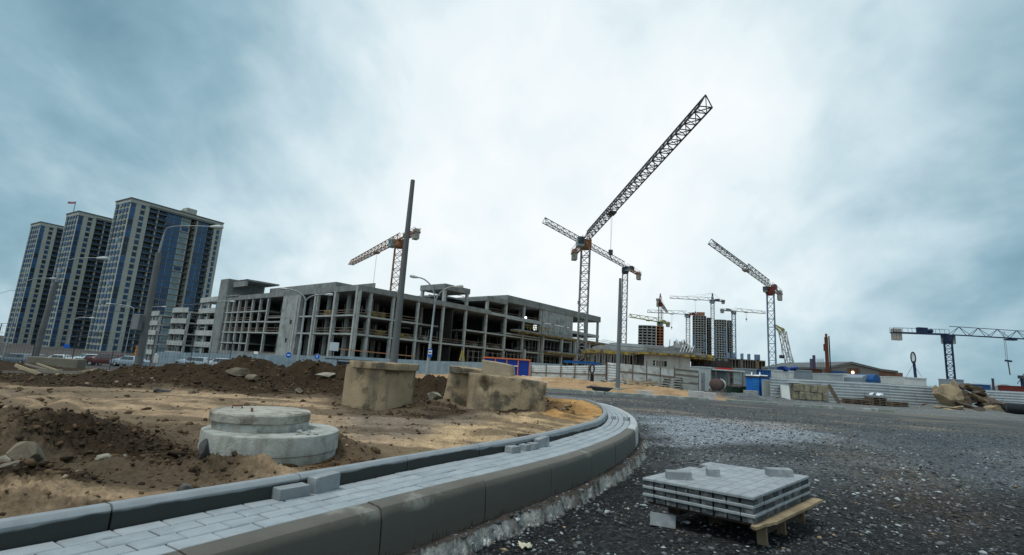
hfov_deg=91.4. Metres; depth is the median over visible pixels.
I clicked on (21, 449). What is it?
rock
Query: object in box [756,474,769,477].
paving block
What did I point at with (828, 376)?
container
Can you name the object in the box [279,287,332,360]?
street lamp
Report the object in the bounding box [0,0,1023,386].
sky
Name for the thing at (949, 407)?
boulder
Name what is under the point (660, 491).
paving block
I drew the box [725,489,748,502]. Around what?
paving block
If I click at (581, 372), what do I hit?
tin fence
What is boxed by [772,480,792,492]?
paving block
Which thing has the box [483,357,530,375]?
site gate
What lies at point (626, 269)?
tower crane
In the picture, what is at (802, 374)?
site cabin
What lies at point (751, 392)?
concrete slab
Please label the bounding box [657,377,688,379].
formwork panel
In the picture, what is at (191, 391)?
rock
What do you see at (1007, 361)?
hanging load
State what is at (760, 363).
building
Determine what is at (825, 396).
concrete block
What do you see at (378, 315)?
form pile
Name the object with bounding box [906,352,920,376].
sign mast
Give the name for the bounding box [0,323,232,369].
wire fence
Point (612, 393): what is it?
kerb stone
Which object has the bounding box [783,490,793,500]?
paving block
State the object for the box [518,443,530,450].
paving block
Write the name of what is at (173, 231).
window
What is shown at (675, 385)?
formwork panel
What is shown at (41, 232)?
window
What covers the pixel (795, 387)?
concrete block
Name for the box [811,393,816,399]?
concrete block
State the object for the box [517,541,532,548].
stone
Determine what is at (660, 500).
paving block
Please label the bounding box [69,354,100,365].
parked car
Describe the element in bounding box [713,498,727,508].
paving block
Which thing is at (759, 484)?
paving block
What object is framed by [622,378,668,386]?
wood pile
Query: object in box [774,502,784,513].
paving block
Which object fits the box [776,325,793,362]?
crawler crane
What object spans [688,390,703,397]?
kerb stone
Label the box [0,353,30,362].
parked car
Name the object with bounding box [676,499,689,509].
paving block
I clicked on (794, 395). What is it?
concrete block
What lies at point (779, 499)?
paving block
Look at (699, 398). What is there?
kerb stone
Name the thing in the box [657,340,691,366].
raw storey
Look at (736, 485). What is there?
paving block
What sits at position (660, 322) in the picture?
tower crane
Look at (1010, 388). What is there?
container
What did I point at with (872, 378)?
store shed
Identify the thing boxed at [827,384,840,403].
plank
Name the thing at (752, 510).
paving block
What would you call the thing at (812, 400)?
base slab
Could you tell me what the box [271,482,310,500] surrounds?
paving block
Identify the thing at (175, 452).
earth clods
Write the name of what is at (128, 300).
overhead wire
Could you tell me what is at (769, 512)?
paving block
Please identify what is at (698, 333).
half built tower
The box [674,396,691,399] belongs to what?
kerb stone
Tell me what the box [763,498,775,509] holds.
paving block
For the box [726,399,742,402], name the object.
kerb stone
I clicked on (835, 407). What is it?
kerb stone
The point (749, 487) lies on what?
paving block
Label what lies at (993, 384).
steel post
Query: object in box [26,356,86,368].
concrete slab
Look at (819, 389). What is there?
concrete block
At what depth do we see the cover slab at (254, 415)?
3.85 m
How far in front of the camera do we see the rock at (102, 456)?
3.18 m
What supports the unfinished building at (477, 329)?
on the ground
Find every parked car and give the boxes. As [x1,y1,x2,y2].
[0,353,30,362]
[48,354,71,357]
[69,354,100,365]
[85,353,123,365]
[109,356,151,366]
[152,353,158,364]
[177,357,212,363]
[202,358,227,365]
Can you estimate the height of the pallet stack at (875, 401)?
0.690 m
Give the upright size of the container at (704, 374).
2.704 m
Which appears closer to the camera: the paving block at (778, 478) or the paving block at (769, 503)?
the paving block at (769, 503)
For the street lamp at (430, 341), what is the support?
on the ground
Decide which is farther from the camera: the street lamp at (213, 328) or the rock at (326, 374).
the street lamp at (213, 328)
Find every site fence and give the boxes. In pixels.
[155,352,481,373]
[530,362,562,375]
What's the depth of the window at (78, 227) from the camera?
268.47 m
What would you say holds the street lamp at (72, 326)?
on the ground
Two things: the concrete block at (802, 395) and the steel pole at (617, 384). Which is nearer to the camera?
the steel pole at (617, 384)
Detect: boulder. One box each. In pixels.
[932,384,963,406]
[936,406,967,409]
[949,380,959,388]
[956,402,974,408]
[959,383,971,389]
[962,396,970,404]
[964,385,985,391]
[967,397,977,403]
[968,393,990,402]
[970,391,986,396]
[972,406,985,410]
[974,402,995,406]
[984,395,1000,403]
[984,405,1004,411]
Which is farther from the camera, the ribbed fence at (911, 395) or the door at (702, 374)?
the door at (702, 374)
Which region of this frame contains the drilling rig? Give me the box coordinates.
[802,334,830,372]
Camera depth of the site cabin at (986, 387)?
71.14 m
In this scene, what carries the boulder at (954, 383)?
on the ground
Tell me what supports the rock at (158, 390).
on the ground
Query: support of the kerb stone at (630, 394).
on the ground
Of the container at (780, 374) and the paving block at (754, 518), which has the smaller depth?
the paving block at (754, 518)
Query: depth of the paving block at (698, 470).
4.53 m
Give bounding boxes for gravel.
[429,392,1023,554]
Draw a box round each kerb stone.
[551,388,568,391]
[569,389,586,392]
[587,390,603,393]
[604,392,621,395]
[622,393,638,396]
[637,390,652,394]
[639,394,656,397]
[657,395,673,398]
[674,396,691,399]
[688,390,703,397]
[692,397,708,400]
[703,392,715,399]
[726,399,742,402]
[743,400,760,403]
[760,401,776,404]
[793,404,810,407]
[828,406,844,409]
[860,408,877,411]
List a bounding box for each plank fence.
[620,360,673,387]
[674,367,698,389]
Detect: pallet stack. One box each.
[842,398,850,403]
[850,399,861,404]
[860,399,869,404]
[864,397,886,405]
[887,401,908,406]
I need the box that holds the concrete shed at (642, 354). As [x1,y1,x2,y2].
[581,343,730,385]
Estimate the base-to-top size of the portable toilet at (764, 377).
2.212 m
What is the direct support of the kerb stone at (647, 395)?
on the ground
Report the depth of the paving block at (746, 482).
4.04 m
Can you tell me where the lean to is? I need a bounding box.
[711,368,744,391]
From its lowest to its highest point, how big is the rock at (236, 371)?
0.186 m
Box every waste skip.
[725,386,740,392]
[740,386,745,392]
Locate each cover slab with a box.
[208,405,310,424]
[349,360,419,370]
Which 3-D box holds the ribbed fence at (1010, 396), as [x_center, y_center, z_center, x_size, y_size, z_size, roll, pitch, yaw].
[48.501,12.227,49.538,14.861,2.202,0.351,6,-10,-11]
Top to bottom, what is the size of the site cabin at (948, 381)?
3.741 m
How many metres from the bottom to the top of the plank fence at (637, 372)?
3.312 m
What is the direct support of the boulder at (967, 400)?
on the ground
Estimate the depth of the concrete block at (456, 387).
9.27 m
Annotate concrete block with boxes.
[341,364,415,409]
[444,371,467,406]
[466,372,546,411]
[482,360,514,375]
[791,384,799,390]
[791,391,798,398]
[796,391,804,399]
[799,384,804,391]
[805,384,810,391]
[805,392,810,399]
[810,385,816,392]
[811,392,821,400]
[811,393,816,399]
[817,385,822,392]
[818,385,827,392]
[822,393,828,400]
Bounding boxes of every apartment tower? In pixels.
[3,221,63,344]
[42,210,112,348]
[85,197,223,352]
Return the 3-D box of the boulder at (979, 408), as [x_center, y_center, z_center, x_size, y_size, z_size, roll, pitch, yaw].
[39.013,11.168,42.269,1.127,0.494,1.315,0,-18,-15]
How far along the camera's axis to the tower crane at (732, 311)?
311.46 m
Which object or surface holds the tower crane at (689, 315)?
on the ground
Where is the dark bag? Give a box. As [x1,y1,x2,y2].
[590,374,593,381]
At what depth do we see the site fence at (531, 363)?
73.35 m
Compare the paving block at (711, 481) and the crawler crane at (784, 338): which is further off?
the crawler crane at (784, 338)
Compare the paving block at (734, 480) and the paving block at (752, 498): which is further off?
the paving block at (734, 480)
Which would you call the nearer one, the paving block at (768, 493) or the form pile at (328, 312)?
the paving block at (768, 493)
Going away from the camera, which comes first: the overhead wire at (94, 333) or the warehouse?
the overhead wire at (94, 333)
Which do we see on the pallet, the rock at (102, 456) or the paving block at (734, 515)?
the paving block at (734, 515)
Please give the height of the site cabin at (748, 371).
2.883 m
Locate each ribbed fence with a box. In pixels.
[769,377,940,405]
[966,390,1023,406]
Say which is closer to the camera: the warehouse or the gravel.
the gravel
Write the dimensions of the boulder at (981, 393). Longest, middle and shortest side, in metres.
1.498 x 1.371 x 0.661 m
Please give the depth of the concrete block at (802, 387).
40.87 m
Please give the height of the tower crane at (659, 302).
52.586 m
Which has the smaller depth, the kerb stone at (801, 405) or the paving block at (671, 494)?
the paving block at (671, 494)
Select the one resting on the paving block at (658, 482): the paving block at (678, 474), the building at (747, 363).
the paving block at (678, 474)
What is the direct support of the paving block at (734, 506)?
on the paving block at (734, 515)
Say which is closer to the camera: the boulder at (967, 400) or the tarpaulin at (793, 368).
the boulder at (967, 400)
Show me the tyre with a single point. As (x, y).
(593, 368)
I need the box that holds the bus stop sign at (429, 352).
[428,349,432,356]
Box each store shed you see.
[844,375,867,381]
[850,374,880,382]
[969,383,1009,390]
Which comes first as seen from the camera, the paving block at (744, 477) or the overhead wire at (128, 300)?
the paving block at (744, 477)
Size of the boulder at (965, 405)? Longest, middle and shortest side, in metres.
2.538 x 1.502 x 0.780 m
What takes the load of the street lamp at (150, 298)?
on the ground
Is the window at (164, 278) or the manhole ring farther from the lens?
the window at (164, 278)
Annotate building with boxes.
[211,279,612,365]
[724,353,739,385]
[739,353,755,368]
[754,354,764,368]
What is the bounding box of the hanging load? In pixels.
[1003,331,1011,374]
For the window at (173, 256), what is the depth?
258.18 m
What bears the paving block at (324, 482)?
on the paved path
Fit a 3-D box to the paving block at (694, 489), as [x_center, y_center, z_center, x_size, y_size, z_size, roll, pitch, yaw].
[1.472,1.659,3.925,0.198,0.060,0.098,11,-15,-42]
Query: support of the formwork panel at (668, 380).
on the formwork panel at (676, 383)
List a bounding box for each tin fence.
[531,364,605,381]
[606,362,615,382]
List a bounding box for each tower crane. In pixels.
[348,228,420,291]
[542,217,641,342]
[571,94,712,365]
[629,314,669,326]
[647,310,699,344]
[656,293,668,319]
[670,293,724,354]
[708,239,782,369]
[720,308,765,358]
[890,326,1023,378]
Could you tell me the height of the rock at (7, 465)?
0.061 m
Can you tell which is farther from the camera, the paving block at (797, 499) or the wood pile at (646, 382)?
the wood pile at (646, 382)
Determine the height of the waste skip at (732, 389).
0.863 m
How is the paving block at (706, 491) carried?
on the paving block at (707, 501)
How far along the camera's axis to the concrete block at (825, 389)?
40.81 m
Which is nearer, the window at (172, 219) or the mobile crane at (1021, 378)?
the mobile crane at (1021, 378)
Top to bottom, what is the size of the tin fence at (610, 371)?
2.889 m
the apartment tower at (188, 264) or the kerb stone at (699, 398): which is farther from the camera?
the apartment tower at (188, 264)
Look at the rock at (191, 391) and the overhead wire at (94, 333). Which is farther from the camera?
the overhead wire at (94, 333)
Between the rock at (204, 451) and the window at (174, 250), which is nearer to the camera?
the rock at (204, 451)
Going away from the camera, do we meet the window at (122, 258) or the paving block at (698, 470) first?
the paving block at (698, 470)
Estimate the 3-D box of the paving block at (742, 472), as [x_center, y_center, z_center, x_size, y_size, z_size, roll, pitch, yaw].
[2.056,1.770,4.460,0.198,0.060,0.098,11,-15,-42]
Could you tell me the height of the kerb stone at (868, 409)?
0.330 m
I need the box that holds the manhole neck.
[211,421,308,432]
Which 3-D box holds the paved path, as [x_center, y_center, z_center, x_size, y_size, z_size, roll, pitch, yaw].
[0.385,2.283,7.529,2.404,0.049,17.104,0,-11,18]
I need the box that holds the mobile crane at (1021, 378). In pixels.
[1017,374,1023,385]
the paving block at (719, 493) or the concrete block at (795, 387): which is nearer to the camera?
the paving block at (719, 493)
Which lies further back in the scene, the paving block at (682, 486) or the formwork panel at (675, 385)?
the formwork panel at (675, 385)
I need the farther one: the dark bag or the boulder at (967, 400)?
the dark bag
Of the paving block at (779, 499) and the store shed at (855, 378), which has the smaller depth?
the paving block at (779, 499)
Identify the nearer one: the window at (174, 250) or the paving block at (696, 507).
the paving block at (696, 507)
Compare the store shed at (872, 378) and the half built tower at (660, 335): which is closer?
the store shed at (872, 378)
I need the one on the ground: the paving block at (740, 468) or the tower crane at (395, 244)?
the tower crane at (395, 244)
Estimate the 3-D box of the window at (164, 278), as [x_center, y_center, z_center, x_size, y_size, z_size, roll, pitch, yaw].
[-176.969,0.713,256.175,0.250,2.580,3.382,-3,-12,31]
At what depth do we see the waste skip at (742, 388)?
45.11 m
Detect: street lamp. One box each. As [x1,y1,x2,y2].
[1,277,55,360]
[31,256,107,356]
[66,317,94,353]
[106,303,133,365]
[134,225,223,366]
[207,301,235,364]
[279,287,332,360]
[410,275,463,375]
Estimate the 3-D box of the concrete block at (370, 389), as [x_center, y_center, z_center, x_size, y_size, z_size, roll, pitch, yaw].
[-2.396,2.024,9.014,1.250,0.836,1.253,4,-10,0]
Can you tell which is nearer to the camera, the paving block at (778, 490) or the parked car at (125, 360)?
the paving block at (778, 490)
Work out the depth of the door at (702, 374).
56.01 m
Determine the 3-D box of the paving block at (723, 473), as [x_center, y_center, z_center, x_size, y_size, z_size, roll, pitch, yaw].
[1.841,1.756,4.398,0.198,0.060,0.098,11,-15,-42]
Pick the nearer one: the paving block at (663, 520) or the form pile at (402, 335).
the paving block at (663, 520)
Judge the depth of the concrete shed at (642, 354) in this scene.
96.17 m
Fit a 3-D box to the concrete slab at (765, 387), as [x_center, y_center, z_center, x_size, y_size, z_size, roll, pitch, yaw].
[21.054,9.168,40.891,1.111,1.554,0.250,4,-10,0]
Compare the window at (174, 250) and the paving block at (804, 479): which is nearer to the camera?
the paving block at (804, 479)
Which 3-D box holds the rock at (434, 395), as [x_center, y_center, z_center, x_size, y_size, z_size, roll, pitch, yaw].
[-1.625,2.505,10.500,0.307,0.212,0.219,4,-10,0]
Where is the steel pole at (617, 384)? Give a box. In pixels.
[613,278,622,389]
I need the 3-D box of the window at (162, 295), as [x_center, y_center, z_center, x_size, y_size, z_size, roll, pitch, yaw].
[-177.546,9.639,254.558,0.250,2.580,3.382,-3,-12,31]
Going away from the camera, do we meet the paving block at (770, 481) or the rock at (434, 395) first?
the paving block at (770, 481)
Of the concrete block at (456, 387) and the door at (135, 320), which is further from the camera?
the door at (135, 320)
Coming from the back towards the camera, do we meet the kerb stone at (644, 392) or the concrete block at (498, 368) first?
the kerb stone at (644, 392)
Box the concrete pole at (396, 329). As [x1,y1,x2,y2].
[390,179,414,362]
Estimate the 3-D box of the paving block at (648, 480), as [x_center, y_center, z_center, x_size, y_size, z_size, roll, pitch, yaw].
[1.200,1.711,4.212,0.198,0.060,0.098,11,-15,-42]
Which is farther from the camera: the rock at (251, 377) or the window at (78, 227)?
the window at (78, 227)
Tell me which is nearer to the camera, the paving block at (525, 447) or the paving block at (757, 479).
the paving block at (757, 479)
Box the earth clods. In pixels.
[0,355,575,515]
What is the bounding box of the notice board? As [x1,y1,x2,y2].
[329,342,338,363]
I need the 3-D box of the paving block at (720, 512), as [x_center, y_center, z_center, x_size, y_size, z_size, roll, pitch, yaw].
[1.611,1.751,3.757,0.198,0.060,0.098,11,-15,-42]
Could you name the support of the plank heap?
on the ground
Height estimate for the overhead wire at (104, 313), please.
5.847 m
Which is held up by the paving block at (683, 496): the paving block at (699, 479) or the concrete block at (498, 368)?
the paving block at (699, 479)
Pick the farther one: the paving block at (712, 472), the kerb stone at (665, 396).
the kerb stone at (665, 396)
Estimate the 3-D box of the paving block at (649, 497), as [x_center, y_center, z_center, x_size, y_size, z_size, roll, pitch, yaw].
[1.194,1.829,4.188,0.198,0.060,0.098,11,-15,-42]
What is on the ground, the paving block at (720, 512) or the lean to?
the lean to
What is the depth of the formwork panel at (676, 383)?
43.22 m
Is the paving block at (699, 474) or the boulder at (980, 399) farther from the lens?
the boulder at (980, 399)
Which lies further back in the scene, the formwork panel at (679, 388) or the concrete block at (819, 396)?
the formwork panel at (679, 388)
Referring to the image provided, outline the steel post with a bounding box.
[991,378,994,389]
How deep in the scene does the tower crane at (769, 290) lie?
119.39 m
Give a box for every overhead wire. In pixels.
[0,299,218,323]
[4,333,206,340]
[56,295,215,311]
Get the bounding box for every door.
[131,315,139,328]
[701,373,704,389]
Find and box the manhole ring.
[197,423,338,465]
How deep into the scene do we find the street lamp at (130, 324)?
79.36 m
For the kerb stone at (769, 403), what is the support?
on the ground
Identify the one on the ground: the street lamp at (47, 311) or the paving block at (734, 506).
the street lamp at (47, 311)
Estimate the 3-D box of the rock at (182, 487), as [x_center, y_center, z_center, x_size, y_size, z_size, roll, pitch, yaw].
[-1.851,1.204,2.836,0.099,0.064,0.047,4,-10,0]
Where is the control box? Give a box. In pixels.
[131,314,143,330]
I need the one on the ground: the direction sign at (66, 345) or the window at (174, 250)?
the direction sign at (66, 345)
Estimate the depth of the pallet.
3.83 m
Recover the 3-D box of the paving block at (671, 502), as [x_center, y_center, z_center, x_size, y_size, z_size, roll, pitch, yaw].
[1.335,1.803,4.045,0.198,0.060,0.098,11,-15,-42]
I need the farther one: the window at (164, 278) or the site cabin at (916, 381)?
the window at (164, 278)
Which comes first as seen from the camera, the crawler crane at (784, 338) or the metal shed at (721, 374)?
the metal shed at (721, 374)
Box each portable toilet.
[745,372,759,394]
[759,372,768,395]
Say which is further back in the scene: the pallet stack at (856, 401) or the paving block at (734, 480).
the pallet stack at (856, 401)
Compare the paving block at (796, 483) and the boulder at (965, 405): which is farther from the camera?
the boulder at (965, 405)
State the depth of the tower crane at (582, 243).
87.35 m
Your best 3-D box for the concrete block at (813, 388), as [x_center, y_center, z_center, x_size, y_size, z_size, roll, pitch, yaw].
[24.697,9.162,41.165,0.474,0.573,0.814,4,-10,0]
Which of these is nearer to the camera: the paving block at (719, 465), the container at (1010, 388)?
the paving block at (719, 465)
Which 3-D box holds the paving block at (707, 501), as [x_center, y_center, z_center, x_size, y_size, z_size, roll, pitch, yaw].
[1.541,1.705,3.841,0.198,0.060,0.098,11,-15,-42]
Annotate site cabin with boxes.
[733,368,756,385]
[789,370,811,379]
[880,376,926,385]
[938,379,963,384]
[972,384,990,389]
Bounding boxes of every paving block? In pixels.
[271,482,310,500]
[307,471,340,493]
[505,445,520,452]
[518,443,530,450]
[527,442,538,449]
[534,435,548,447]
[643,475,664,486]
[643,485,655,493]
[643,493,655,501]
[650,512,675,528]
[653,477,669,488]
[654,487,665,496]
[654,495,665,504]
[664,480,686,490]
[665,469,691,479]
[665,489,677,498]
[665,497,677,506]
[675,480,697,492]
[676,491,688,500]
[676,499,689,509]
[681,467,697,470]
[687,482,710,495]
[688,494,701,503]
[688,502,701,511]
[690,468,705,471]
[690,477,708,481]
[692,472,705,476]
[700,462,717,467]
[700,484,722,497]
[700,496,713,506]
[700,504,714,514]
[701,479,720,483]
[706,467,719,476]
[711,463,726,466]
[712,476,731,480]
[712,486,735,500]
[713,481,732,486]
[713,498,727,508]
[714,507,727,517]
[720,471,729,475]
[722,465,738,468]
[722,469,740,472]
[723,473,741,477]
[724,478,743,482]
[725,483,745,488]
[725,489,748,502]
[726,501,740,511]
[727,510,741,520]
[731,466,748,469]
[734,470,750,474]
[734,475,753,479]
[736,480,756,484]
[737,485,759,490]
[739,491,763,505]
[740,502,763,514]
[741,510,765,523]
[743,468,760,471]
[745,472,762,476]
[746,477,766,481]
[749,482,769,486]
[752,487,773,500]
[754,469,764,473]
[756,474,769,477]
[759,478,779,483]
[763,484,783,496]
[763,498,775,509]
[764,467,793,476]
[764,506,774,518]
[768,477,787,479]
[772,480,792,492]
[774,494,784,504]
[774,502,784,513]
[781,477,801,489]
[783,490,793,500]
[784,498,793,508]
[791,474,808,485]
[793,486,801,496]
[793,494,801,504]
[801,483,809,493]
[801,491,810,500]
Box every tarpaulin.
[777,366,788,371]
[789,366,798,370]
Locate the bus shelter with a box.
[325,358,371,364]
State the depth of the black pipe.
43.79 m
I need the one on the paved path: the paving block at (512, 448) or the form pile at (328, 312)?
the paving block at (512, 448)
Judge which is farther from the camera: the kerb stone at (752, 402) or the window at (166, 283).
the window at (166, 283)
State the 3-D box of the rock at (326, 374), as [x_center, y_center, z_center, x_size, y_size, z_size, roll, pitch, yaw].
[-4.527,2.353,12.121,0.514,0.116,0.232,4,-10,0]
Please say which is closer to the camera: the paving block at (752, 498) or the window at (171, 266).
the paving block at (752, 498)
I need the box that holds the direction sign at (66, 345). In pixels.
[63,344,69,357]
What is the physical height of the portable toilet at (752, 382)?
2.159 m
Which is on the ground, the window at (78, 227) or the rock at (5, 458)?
the rock at (5, 458)
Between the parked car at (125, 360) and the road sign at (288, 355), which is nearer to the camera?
the road sign at (288, 355)
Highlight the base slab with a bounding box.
[791,399,829,402]
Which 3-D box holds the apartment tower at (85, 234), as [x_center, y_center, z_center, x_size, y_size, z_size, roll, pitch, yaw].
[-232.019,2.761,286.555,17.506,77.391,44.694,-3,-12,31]
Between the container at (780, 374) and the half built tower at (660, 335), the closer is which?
the container at (780, 374)
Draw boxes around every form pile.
[324,311,338,314]
[366,311,385,317]
[369,330,385,335]
[400,333,408,338]
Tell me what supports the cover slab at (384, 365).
on the concrete block at (370, 389)
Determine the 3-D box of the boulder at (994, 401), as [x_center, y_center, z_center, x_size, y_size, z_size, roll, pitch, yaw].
[41.943,10.861,44.181,1.398,0.782,1.806,0,-2,21]
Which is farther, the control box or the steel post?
the steel post
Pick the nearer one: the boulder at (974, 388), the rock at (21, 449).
the rock at (21, 449)
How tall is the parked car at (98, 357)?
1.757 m
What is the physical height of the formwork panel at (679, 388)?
0.195 m
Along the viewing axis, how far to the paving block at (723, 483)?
3.99 m
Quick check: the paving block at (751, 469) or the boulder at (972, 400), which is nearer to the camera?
the paving block at (751, 469)
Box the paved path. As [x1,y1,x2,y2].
[0,403,629,554]
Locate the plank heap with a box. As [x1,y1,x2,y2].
[2,363,97,374]
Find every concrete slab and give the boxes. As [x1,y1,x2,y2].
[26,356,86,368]
[450,365,481,372]
[743,390,757,394]
[762,379,769,395]
[780,385,790,399]
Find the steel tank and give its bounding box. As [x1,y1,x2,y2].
[709,376,725,392]
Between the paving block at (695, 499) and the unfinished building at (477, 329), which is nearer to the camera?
the paving block at (695, 499)
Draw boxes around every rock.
[0,455,11,462]
[0,460,20,468]
[6,441,44,461]
[95,453,110,460]
[153,388,171,391]
[176,484,192,490]
[188,389,196,393]
[199,438,209,459]
[225,367,249,375]
[245,374,258,380]
[295,388,303,393]
[315,372,335,376]
[428,392,441,399]
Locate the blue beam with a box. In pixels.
[564,360,599,365]
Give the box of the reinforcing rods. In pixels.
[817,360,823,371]
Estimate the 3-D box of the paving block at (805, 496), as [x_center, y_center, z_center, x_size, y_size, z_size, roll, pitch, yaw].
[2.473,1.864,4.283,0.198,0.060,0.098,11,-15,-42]
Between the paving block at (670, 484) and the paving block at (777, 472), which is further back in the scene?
the paving block at (777, 472)
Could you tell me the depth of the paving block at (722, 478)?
4.18 m
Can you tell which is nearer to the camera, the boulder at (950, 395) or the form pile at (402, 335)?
the boulder at (950, 395)
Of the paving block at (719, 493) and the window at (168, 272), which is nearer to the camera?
the paving block at (719, 493)
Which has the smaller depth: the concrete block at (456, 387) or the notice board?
the concrete block at (456, 387)
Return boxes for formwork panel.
[655,384,689,387]
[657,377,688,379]
[657,379,689,382]
[657,381,687,384]
[663,386,690,389]
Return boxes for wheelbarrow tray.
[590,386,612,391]
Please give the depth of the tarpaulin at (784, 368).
61.28 m
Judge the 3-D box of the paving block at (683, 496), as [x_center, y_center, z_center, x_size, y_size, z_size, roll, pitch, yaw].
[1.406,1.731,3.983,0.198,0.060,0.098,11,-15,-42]
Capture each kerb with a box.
[0,395,606,550]
[162,402,637,554]
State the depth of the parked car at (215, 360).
69.73 m
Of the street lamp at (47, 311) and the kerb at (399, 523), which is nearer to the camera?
the kerb at (399, 523)
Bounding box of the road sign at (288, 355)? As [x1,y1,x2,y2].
[286,352,291,367]
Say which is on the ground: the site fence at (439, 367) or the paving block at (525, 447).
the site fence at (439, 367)
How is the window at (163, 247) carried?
in the apartment tower at (188, 264)
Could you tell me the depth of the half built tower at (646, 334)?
239.19 m
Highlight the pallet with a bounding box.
[649,498,822,546]
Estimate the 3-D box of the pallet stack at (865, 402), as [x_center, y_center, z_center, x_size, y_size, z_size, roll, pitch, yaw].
[30.216,10.754,43.131,0.667,0.410,1.010,4,-10,0]
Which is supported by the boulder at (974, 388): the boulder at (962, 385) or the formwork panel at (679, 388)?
the boulder at (962, 385)
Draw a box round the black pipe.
[1002,402,1023,414]
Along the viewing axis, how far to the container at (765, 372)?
59.27 m
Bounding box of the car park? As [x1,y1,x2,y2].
[145,296,280,360]
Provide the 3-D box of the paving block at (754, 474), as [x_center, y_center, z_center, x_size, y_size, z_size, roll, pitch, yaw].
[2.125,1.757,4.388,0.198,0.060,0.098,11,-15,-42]
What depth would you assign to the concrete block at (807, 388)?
40.86 m
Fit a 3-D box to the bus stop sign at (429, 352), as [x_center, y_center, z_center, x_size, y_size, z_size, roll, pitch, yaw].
[-7.088,6.519,43.230,0.372,0.667,0.042,4,-10,0]
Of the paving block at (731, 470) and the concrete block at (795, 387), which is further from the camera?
the concrete block at (795, 387)
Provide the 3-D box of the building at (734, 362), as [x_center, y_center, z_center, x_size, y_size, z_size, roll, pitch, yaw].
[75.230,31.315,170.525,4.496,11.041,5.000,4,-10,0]
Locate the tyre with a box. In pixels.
[589,364,594,373]
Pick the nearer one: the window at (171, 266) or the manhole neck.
the manhole neck
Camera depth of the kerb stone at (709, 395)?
31.82 m
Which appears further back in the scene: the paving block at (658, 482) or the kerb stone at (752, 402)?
the kerb stone at (752, 402)
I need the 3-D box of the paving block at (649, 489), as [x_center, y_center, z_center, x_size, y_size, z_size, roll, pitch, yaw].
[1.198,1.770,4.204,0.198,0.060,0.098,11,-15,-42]
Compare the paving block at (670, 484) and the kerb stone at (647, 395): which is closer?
the paving block at (670, 484)
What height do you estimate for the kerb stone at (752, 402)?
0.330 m
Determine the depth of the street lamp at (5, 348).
69.25 m
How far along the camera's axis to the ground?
6.12 m
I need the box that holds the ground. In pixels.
[0,336,1023,554]
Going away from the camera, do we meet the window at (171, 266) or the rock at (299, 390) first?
the rock at (299, 390)
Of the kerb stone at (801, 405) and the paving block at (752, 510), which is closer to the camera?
the paving block at (752, 510)
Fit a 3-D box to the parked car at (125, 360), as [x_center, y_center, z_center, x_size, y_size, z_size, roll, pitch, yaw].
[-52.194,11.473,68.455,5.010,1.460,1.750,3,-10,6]
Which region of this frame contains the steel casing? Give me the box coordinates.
[810,355,815,368]
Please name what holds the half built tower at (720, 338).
on the ground
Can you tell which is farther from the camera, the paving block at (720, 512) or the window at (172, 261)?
the window at (172, 261)
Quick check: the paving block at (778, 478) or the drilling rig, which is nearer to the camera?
the paving block at (778, 478)
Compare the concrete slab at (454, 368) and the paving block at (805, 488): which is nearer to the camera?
the paving block at (805, 488)
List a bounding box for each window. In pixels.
[3,225,62,342]
[42,215,102,345]
[86,202,218,352]
[159,293,167,298]
[160,288,168,293]
[161,245,168,251]
[162,282,169,287]
[163,276,170,281]
[164,270,171,275]
[165,264,172,269]
[166,259,173,264]
[167,217,173,222]
[167,253,174,258]
[168,247,175,252]
[172,230,178,235]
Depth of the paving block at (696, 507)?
3.84 m
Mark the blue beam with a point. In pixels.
(582, 362)
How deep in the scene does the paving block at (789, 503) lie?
3.98 m
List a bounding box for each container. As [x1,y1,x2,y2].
[689,366,711,390]
[757,369,770,379]
[761,369,793,378]
[812,373,842,380]
[997,385,1023,391]
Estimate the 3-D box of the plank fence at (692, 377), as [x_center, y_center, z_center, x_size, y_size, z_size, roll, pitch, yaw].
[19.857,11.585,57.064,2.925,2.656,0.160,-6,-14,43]
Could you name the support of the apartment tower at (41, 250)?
on the ground
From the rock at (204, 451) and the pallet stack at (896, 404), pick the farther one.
the pallet stack at (896, 404)
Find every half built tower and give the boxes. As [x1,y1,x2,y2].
[638,325,655,365]
[656,326,663,365]
[692,312,705,353]
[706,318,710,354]
[714,319,726,360]
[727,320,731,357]
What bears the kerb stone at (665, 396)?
on the ground
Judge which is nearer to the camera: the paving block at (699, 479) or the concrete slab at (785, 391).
the paving block at (699, 479)
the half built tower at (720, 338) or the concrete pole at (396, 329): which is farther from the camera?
the half built tower at (720, 338)
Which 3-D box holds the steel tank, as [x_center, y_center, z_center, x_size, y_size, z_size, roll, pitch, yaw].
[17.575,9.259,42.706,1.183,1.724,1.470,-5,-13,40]
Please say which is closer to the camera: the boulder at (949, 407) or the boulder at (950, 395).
the boulder at (949, 407)
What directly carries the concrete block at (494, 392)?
on the ground
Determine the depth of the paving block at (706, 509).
3.76 m
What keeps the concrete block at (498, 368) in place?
on the concrete block at (494, 392)
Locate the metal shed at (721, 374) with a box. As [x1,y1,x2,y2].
[711,367,724,391]
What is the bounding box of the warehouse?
[761,362,902,377]
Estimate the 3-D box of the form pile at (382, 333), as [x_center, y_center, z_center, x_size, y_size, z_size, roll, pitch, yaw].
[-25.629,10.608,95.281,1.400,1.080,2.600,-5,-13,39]

